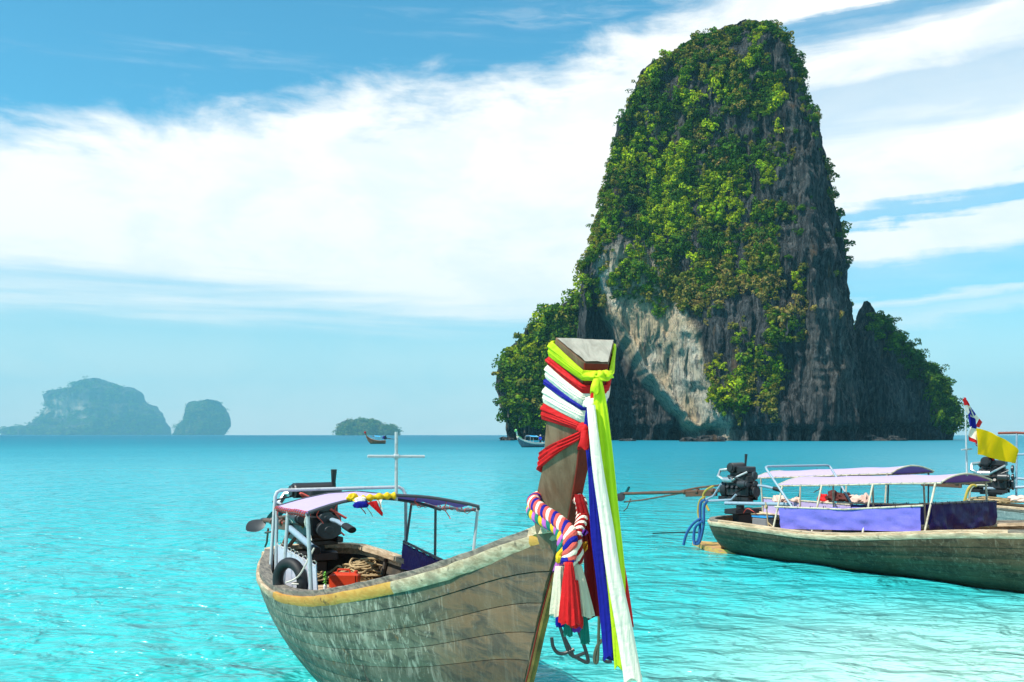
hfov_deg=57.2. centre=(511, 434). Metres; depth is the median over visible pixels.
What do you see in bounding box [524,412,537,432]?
tree
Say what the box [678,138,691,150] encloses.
shrub
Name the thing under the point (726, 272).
shrub
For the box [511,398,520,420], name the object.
tree
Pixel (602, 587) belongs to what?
sash
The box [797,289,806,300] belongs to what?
shrub
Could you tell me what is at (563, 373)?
sash
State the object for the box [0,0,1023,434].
sky
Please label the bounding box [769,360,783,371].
shrub
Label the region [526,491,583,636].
garland
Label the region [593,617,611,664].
mooring line
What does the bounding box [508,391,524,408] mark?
tree
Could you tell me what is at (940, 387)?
shrub
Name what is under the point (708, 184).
shrub
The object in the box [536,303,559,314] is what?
tree
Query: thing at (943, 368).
shrub
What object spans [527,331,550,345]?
tree
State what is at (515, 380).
tree
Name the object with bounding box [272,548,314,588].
tyre fender
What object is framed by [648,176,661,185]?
shrub
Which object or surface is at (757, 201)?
shrub
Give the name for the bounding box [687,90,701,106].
shrub
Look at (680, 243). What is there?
shrub
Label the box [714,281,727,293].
shrub
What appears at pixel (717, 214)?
shrub
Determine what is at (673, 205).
shrub
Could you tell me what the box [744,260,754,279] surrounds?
shrub
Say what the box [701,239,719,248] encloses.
shrub
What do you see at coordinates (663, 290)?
shrub
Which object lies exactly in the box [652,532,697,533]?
mooring line
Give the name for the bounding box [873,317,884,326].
shrub
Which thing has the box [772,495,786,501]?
cloth bundle
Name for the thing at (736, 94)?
shrub
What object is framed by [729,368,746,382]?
shrub
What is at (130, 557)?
sea
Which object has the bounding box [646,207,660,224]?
shrub
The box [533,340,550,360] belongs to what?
tree
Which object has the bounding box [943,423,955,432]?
shrub
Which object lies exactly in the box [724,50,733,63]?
shrub
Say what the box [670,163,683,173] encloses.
shrub
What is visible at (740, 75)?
shrub
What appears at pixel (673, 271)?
shrub
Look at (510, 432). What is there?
wooded headland
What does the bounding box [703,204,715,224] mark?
shrub
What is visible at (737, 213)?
shrub
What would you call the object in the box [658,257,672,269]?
shrub
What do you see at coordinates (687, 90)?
shrub
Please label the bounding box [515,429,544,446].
longtail boat
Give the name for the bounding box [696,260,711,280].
shrub
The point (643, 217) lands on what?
shrub
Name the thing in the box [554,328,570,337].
tree
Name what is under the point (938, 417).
shrub
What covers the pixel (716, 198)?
shrub
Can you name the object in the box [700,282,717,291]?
shrub
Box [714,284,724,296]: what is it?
shrub
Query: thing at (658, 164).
shrub
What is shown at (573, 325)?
tree
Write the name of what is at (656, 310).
shrub
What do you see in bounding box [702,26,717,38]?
shrub
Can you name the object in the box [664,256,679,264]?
shrub
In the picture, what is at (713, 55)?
shrub
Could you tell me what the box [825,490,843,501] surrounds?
cloth bundle
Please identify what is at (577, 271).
shrub
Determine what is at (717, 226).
shrub
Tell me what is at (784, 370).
shrub
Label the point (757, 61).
shrub
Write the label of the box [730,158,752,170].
shrub
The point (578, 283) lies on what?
shrub
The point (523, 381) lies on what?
tree
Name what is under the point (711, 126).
shrub
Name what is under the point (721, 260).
shrub
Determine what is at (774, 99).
shrub
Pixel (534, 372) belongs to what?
tree
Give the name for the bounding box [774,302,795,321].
shrub
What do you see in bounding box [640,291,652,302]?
shrub
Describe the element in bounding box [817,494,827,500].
cloth bundle
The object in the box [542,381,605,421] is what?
sash
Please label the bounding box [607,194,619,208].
shrub
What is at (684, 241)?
shrub
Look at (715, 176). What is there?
shrub
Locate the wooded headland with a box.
[495,302,566,439]
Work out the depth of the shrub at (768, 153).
357.68 m
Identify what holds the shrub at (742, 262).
on the rock island at (659, 385)
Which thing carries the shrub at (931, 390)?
on the rock buttress
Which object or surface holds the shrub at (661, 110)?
on the rock island at (659, 385)
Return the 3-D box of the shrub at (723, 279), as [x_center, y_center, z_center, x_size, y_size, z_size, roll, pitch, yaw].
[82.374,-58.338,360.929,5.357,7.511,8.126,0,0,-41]
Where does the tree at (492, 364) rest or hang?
on the wooded headland
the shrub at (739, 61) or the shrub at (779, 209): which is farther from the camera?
the shrub at (739, 61)
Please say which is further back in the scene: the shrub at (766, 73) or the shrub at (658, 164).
the shrub at (658, 164)
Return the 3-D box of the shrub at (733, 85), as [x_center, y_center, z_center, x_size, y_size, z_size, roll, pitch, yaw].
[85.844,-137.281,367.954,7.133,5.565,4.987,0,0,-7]
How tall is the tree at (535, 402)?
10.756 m
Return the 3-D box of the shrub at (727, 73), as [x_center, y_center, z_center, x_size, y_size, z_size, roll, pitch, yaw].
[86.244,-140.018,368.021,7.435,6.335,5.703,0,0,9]
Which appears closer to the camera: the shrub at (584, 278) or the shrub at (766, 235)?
the shrub at (766, 235)
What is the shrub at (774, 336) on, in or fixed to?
on the rock island at (659, 385)
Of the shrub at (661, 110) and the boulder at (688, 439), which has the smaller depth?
the boulder at (688, 439)
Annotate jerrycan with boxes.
[329,568,359,587]
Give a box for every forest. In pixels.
[0,376,164,434]
[171,399,229,434]
[332,416,403,434]
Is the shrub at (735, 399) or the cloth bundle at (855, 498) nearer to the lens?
the cloth bundle at (855, 498)
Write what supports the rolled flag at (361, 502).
attached to the longtail boat at (418, 614)
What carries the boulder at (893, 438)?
in the sea
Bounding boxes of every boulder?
[499,436,514,439]
[619,438,635,440]
[679,437,696,441]
[693,434,726,441]
[859,434,888,440]
[886,435,907,440]
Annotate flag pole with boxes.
[961,408,971,475]
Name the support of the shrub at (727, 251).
on the rock island at (659, 385)
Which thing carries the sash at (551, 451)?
attached to the longtail boat at (418, 614)
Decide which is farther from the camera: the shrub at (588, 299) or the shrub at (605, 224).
the shrub at (588, 299)
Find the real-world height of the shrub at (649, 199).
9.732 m
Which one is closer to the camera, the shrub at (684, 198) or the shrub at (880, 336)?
the shrub at (684, 198)
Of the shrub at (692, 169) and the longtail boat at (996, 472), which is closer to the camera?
the longtail boat at (996, 472)
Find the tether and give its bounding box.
[764,502,772,526]
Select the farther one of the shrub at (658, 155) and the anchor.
the shrub at (658, 155)
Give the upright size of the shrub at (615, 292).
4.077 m
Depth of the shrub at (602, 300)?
385.51 m
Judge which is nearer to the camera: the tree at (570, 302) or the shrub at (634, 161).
the shrub at (634, 161)
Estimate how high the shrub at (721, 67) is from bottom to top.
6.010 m
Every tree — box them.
[491,358,508,372]
[496,348,517,367]
[500,393,516,416]
[504,368,528,389]
[508,382,525,391]
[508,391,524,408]
[509,355,529,375]
[511,378,529,405]
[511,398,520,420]
[512,343,526,359]
[512,399,532,418]
[514,417,529,433]
[516,375,537,389]
[517,397,539,417]
[518,359,535,378]
[519,387,539,410]
[523,323,540,334]
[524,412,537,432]
[525,375,543,387]
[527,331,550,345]
[528,350,541,357]
[528,361,545,379]
[529,385,544,400]
[530,304,551,323]
[531,320,550,334]
[531,363,544,381]
[533,331,549,344]
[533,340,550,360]
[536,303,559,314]
[548,318,562,332]
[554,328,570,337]
[558,325,576,337]
[559,305,577,331]
[560,288,579,304]
[560,297,576,313]
[563,313,577,324]
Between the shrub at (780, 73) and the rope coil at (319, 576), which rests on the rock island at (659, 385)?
the shrub at (780, 73)
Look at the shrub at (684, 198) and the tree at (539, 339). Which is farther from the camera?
the tree at (539, 339)
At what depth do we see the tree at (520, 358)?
400.07 m
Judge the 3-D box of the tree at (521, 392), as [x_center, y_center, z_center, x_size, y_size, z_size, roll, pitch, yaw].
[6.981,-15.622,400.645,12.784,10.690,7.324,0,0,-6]
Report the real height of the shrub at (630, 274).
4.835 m
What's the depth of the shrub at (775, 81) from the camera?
361.50 m
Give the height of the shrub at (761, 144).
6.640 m
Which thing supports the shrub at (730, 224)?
on the rock island at (659, 385)
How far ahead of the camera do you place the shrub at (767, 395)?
348.61 m
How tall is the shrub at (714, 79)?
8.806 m
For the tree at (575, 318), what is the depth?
403.52 m
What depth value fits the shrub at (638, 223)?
372.55 m
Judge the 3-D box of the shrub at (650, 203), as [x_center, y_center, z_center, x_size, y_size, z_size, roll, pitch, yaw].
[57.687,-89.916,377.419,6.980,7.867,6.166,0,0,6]
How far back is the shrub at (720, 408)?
357.72 m
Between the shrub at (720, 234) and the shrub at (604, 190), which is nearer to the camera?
the shrub at (720, 234)
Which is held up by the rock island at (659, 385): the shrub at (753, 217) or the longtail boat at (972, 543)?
the shrub at (753, 217)
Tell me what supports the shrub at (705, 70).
on the rock island at (659, 385)
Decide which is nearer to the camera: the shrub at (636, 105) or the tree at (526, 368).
the shrub at (636, 105)
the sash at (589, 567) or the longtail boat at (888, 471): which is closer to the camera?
the sash at (589, 567)
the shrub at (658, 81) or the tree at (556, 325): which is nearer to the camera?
the shrub at (658, 81)
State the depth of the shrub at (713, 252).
362.74 m
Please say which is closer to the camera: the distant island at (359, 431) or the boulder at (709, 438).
the boulder at (709, 438)
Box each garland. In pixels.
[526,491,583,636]
[526,506,562,572]
[573,493,594,644]
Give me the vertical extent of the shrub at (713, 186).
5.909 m
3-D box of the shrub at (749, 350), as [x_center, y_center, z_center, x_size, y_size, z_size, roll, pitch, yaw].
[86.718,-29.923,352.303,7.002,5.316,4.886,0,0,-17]
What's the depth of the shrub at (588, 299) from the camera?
388.97 m
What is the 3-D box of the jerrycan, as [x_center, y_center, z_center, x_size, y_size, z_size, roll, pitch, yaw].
[-1.745,1.500,9.791,0.305,0.211,0.130,0,0,6]
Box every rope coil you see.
[317,571,328,581]
[326,557,381,581]
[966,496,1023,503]
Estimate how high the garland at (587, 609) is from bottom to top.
0.664 m
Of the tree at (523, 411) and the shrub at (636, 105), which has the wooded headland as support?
the tree at (523, 411)
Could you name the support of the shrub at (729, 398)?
on the rock island at (659, 385)
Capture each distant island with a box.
[1,378,170,434]
[173,399,230,434]
[336,419,394,434]
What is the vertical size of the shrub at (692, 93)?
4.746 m
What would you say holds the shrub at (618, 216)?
on the rock island at (659, 385)
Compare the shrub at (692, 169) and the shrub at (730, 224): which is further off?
the shrub at (692, 169)
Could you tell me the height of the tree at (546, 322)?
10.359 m
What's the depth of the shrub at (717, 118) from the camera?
365.65 m
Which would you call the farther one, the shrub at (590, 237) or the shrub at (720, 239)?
the shrub at (590, 237)
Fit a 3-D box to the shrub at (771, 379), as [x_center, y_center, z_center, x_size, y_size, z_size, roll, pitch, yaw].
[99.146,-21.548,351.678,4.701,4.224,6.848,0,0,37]
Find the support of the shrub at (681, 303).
on the rock island at (659, 385)
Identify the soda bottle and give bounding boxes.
[323,571,326,588]
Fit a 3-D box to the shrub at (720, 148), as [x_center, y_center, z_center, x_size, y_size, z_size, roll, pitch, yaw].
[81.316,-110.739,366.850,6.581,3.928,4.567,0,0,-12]
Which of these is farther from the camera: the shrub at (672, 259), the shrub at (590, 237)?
the shrub at (590, 237)
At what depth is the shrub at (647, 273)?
370.87 m
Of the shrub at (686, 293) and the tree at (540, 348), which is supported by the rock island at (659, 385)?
the shrub at (686, 293)
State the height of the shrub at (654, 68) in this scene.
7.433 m
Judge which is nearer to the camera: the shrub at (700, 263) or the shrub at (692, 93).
the shrub at (700, 263)
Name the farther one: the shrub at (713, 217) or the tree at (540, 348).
the tree at (540, 348)
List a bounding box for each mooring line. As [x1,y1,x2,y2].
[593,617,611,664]
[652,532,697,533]
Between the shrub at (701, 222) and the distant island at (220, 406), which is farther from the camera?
the distant island at (220, 406)
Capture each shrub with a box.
[572,261,583,277]
[572,274,592,293]
[572,291,581,309]
[579,273,591,283]
[582,290,592,306]
[587,219,597,242]
[595,201,608,213]
[597,293,606,307]
[599,180,608,191]
[600,217,612,233]
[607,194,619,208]
[609,221,619,231]
[610,212,620,221]
[612,288,622,297]
[620,270,632,279]
[621,147,636,164]
[622,150,635,160]
[626,96,637,111]
[631,258,645,269]
[633,220,644,227]
[640,215,651,226]
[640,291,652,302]
[641,60,661,79]
[643,267,657,276]
[646,66,657,79]
[646,77,664,87]
[646,186,660,204]
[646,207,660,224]
[647,202,661,210]
[648,115,664,124]
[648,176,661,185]
[649,147,660,159]
[651,158,662,173]
[651,301,664,318]
[657,99,668,115]
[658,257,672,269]
[659,288,670,306]
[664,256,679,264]
[664,273,675,285]
[665,241,678,255]
[666,155,674,173]
[667,200,682,215]
[667,267,679,279]
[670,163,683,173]
[670,190,683,201]
[672,150,688,164]
[674,58,693,68]
[676,239,686,249]
[676,298,688,309]
[677,283,691,302]
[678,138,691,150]
[679,231,690,242]
[680,196,692,213]
[683,86,698,97]
[685,52,698,58]
[685,166,694,174]
[685,251,698,265]
[687,90,697,100]
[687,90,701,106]
[687,111,702,126]
[688,281,697,290]
[689,272,699,290]
[693,260,706,274]
[695,216,714,230]
[696,132,707,144]
[696,200,723,229]
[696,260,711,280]
[698,62,709,80]
[700,149,712,161]
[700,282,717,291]
[701,118,720,139]
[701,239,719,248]
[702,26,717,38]
[703,178,714,191]
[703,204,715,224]
[703,247,722,255]
[705,386,720,402]
[706,182,717,199]
[706,204,732,223]
[707,51,717,59]
[707,70,723,93]
[707,224,721,233]
[707,275,717,287]
[707,382,732,402]
[708,231,725,238]
[709,172,722,189]
[711,64,726,78]
[711,111,722,123]
[711,392,723,401]
[712,146,728,157]
[712,399,730,416]
[714,178,725,194]
[714,236,728,247]
[714,257,730,270]
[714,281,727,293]
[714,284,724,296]
[715,135,731,145]
[715,195,731,207]
[718,276,737,291]
[720,268,732,282]
[721,82,734,90]
[721,141,741,154]
[722,246,735,261]
[723,71,738,83]
[723,397,741,408]
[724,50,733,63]
[727,215,737,231]
[727,376,748,393]
[727,396,742,406]
[729,58,742,69]
[729,62,742,86]
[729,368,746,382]
[729,387,746,401]
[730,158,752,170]
[732,85,745,109]
[732,197,744,220]
[733,348,752,361]
[734,66,745,77]
[736,78,748,87]
[736,392,752,408]
[739,258,749,269]
[739,280,751,293]
[741,232,759,244]
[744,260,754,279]
[745,371,756,393]
[747,241,770,252]
[749,255,763,268]
[750,212,766,221]
[751,196,762,212]
[751,228,770,237]
[752,53,770,65]
[755,70,773,79]
[757,391,775,408]
[758,133,775,149]
[759,230,773,237]
[760,276,769,292]
[762,91,775,105]
[762,150,773,160]
[763,201,785,214]
[763,252,780,270]
[764,329,781,343]
[766,79,778,87]
[767,90,786,112]
[767,221,781,233]
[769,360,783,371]
[769,372,782,381]
[770,361,791,377]
[772,325,790,340]
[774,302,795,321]
[776,68,786,77]
[796,304,807,315]
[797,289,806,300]
[836,207,845,218]
[841,220,851,237]
[843,238,855,245]
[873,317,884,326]
[874,331,885,340]
[902,338,921,348]
[917,360,939,374]
[922,385,941,401]
[928,373,941,384]
[929,407,944,424]
[935,381,947,390]
[938,364,949,372]
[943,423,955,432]
[945,401,958,412]
[946,421,969,433]
[949,402,963,414]
[951,409,967,423]
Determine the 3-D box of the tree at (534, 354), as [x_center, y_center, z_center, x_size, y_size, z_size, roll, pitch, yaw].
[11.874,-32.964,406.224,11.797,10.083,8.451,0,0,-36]
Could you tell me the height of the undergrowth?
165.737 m
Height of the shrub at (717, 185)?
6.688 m
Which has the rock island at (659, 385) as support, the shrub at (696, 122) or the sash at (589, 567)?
the shrub at (696, 122)
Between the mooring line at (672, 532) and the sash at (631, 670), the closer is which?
the sash at (631, 670)
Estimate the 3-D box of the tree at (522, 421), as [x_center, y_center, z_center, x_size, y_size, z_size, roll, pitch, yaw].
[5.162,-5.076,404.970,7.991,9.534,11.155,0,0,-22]
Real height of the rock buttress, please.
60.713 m
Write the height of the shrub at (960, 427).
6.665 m
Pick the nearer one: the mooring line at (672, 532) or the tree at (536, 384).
the mooring line at (672, 532)
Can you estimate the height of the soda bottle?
0.234 m
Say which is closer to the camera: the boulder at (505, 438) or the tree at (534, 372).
the boulder at (505, 438)
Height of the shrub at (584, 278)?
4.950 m
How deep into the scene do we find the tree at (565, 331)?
400.52 m
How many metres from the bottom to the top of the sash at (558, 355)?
1.467 m
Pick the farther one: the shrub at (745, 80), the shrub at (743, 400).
the shrub at (745, 80)
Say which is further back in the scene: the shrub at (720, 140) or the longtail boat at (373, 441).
the shrub at (720, 140)
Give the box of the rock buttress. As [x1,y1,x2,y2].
[853,301,953,439]
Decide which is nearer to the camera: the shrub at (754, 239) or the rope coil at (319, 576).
the rope coil at (319, 576)
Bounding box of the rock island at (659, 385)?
[577,19,867,440]
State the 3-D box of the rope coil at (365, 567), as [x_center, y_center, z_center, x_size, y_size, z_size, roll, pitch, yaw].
[-1.708,1.480,10.340,0.825,0.276,0.835,0,0,-22]
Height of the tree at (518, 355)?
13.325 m
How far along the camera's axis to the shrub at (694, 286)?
364.55 m
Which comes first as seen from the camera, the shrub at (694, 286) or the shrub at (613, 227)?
the shrub at (694, 286)
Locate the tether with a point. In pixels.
(766, 508)
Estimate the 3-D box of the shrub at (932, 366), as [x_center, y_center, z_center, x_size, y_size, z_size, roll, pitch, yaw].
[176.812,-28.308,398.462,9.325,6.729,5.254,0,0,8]
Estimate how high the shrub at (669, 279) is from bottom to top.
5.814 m
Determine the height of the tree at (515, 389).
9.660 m
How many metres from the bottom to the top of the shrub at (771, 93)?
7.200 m
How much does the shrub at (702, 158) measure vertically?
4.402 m
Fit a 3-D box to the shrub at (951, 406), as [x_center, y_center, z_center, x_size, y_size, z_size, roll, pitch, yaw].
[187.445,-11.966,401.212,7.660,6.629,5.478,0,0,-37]
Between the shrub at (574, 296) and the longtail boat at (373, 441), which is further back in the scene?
the shrub at (574, 296)
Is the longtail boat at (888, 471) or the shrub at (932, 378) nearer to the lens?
the longtail boat at (888, 471)
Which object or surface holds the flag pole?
attached to the longtail boat at (972, 543)
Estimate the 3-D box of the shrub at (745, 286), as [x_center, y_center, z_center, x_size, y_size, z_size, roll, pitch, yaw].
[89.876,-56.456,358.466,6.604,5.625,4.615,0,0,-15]
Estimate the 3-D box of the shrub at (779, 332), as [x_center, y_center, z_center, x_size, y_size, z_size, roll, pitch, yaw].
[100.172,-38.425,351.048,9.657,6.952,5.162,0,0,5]
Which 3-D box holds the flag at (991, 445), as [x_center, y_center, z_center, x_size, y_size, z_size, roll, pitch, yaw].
[7.862,0.180,15.246,1.297,0.578,0.104,0,0,-35]
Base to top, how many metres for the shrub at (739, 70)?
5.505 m
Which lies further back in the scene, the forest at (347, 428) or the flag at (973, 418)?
the forest at (347, 428)
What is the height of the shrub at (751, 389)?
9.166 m
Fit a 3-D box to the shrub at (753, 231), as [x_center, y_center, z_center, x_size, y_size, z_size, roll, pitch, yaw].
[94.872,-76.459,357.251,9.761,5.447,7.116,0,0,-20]
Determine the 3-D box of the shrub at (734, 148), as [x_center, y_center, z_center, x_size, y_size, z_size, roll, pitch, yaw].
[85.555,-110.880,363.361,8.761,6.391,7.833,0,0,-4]
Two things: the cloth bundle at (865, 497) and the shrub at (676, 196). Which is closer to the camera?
the cloth bundle at (865, 497)
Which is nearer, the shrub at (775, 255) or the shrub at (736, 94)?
the shrub at (775, 255)
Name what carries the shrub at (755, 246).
on the rock island at (659, 385)
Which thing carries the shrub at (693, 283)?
on the rock island at (659, 385)
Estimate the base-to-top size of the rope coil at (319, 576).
0.109 m
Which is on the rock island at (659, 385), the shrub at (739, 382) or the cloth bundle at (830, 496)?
the shrub at (739, 382)
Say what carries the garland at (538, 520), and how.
attached to the longtail boat at (418, 614)
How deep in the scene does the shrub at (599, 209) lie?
383.19 m
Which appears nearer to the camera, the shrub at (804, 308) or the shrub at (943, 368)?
the shrub at (804, 308)
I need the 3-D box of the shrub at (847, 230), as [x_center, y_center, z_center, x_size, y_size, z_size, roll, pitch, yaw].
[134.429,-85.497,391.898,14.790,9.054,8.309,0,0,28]
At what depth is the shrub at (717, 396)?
357.83 m
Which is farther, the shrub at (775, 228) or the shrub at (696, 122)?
the shrub at (696, 122)
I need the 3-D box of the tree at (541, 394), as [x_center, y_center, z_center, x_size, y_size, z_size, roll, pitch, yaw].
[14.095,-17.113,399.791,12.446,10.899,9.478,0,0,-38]
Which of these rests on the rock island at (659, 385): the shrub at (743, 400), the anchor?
the shrub at (743, 400)
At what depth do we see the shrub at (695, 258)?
365.23 m
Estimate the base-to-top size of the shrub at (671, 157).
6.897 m
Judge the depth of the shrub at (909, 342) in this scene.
398.19 m
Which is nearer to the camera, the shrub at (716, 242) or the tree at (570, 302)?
the shrub at (716, 242)
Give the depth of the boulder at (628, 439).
348.57 m
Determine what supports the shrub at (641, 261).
on the rock island at (659, 385)
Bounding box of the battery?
[743,508,772,525]
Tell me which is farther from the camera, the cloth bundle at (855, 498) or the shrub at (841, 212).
the shrub at (841, 212)
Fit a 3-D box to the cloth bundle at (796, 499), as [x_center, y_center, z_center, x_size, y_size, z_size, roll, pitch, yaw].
[5.816,1.326,19.141,0.159,0.133,0.228,0,0,-35]
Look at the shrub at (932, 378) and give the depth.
394.75 m
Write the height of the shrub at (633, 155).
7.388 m
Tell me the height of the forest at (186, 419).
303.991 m
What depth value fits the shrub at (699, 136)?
371.86 m
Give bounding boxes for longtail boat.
[246,338,613,681]
[364,431,393,443]
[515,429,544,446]
[617,454,1023,592]
[753,465,1023,525]
[813,431,1023,519]
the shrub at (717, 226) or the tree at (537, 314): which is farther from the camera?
the tree at (537, 314)
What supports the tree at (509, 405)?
on the wooded headland
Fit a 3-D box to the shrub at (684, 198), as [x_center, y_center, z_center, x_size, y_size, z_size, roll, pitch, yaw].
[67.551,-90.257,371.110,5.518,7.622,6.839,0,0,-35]
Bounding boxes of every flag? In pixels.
[346,492,395,515]
[963,397,981,445]
[976,428,1018,462]
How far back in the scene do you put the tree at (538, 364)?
397.72 m
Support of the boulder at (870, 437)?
in the sea
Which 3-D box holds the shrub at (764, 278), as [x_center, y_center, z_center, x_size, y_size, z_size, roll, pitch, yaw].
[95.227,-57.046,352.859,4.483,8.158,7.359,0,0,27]
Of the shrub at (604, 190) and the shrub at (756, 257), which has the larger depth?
the shrub at (604, 190)
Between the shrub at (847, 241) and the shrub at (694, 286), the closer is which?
the shrub at (694, 286)
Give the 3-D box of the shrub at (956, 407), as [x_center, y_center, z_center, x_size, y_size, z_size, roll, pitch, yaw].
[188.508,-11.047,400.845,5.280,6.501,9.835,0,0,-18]
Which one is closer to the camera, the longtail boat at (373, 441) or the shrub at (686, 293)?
the longtail boat at (373, 441)
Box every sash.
[536,403,588,472]
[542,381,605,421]
[543,379,613,660]
[544,363,641,681]
[545,353,633,626]
[547,341,624,669]
[574,494,599,619]
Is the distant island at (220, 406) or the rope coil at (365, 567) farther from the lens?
the distant island at (220, 406)
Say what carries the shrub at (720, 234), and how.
on the rock island at (659, 385)
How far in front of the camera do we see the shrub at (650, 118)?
378.32 m
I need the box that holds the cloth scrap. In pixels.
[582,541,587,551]
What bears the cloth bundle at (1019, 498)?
on the longtail boat at (996, 472)
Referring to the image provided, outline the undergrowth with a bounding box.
[491,18,967,434]
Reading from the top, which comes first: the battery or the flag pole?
the flag pole
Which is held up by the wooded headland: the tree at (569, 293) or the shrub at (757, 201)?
the tree at (569, 293)
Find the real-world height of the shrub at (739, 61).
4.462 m
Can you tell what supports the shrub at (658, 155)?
on the rock island at (659, 385)
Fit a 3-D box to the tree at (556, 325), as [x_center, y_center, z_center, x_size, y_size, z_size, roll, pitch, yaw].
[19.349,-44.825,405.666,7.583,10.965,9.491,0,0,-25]
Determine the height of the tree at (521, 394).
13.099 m
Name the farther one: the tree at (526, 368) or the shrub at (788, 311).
the tree at (526, 368)
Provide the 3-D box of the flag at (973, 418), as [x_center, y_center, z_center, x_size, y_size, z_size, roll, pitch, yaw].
[7.312,-0.200,14.910,0.517,0.782,0.074,0,0,-35]
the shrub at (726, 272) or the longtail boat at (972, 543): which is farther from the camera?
the shrub at (726, 272)
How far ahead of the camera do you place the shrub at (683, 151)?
371.65 m
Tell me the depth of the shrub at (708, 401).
360.69 m
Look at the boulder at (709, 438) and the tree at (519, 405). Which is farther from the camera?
the tree at (519, 405)
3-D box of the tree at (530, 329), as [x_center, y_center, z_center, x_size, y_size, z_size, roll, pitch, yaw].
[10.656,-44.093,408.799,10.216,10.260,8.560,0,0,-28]
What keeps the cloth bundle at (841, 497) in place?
on the longtail boat at (888, 471)
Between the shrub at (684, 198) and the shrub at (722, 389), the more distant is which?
the shrub at (684, 198)
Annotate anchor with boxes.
[550,627,589,663]
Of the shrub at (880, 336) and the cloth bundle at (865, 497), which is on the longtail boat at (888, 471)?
the cloth bundle at (865, 497)
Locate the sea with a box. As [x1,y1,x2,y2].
[0,435,1023,681]
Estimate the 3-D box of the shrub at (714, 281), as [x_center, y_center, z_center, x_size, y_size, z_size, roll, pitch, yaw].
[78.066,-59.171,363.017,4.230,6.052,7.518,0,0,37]
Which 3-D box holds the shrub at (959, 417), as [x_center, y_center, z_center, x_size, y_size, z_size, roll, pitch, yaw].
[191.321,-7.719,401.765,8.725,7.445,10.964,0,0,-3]
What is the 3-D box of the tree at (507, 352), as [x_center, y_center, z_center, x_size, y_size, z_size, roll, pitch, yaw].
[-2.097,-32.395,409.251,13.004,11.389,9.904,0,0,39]
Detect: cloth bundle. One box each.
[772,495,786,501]
[791,497,798,502]
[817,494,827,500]
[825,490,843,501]
[837,492,851,501]
[849,495,865,502]
[860,493,870,502]
[1007,495,1023,501]
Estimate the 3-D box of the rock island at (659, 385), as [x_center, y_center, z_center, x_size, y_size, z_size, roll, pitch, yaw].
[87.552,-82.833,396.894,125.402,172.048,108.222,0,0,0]
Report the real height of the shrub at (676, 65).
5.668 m
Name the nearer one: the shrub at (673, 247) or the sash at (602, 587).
the sash at (602, 587)
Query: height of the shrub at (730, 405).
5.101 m
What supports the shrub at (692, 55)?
on the rock island at (659, 385)
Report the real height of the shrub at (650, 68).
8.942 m
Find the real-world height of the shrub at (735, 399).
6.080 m
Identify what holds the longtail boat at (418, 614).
on the sea

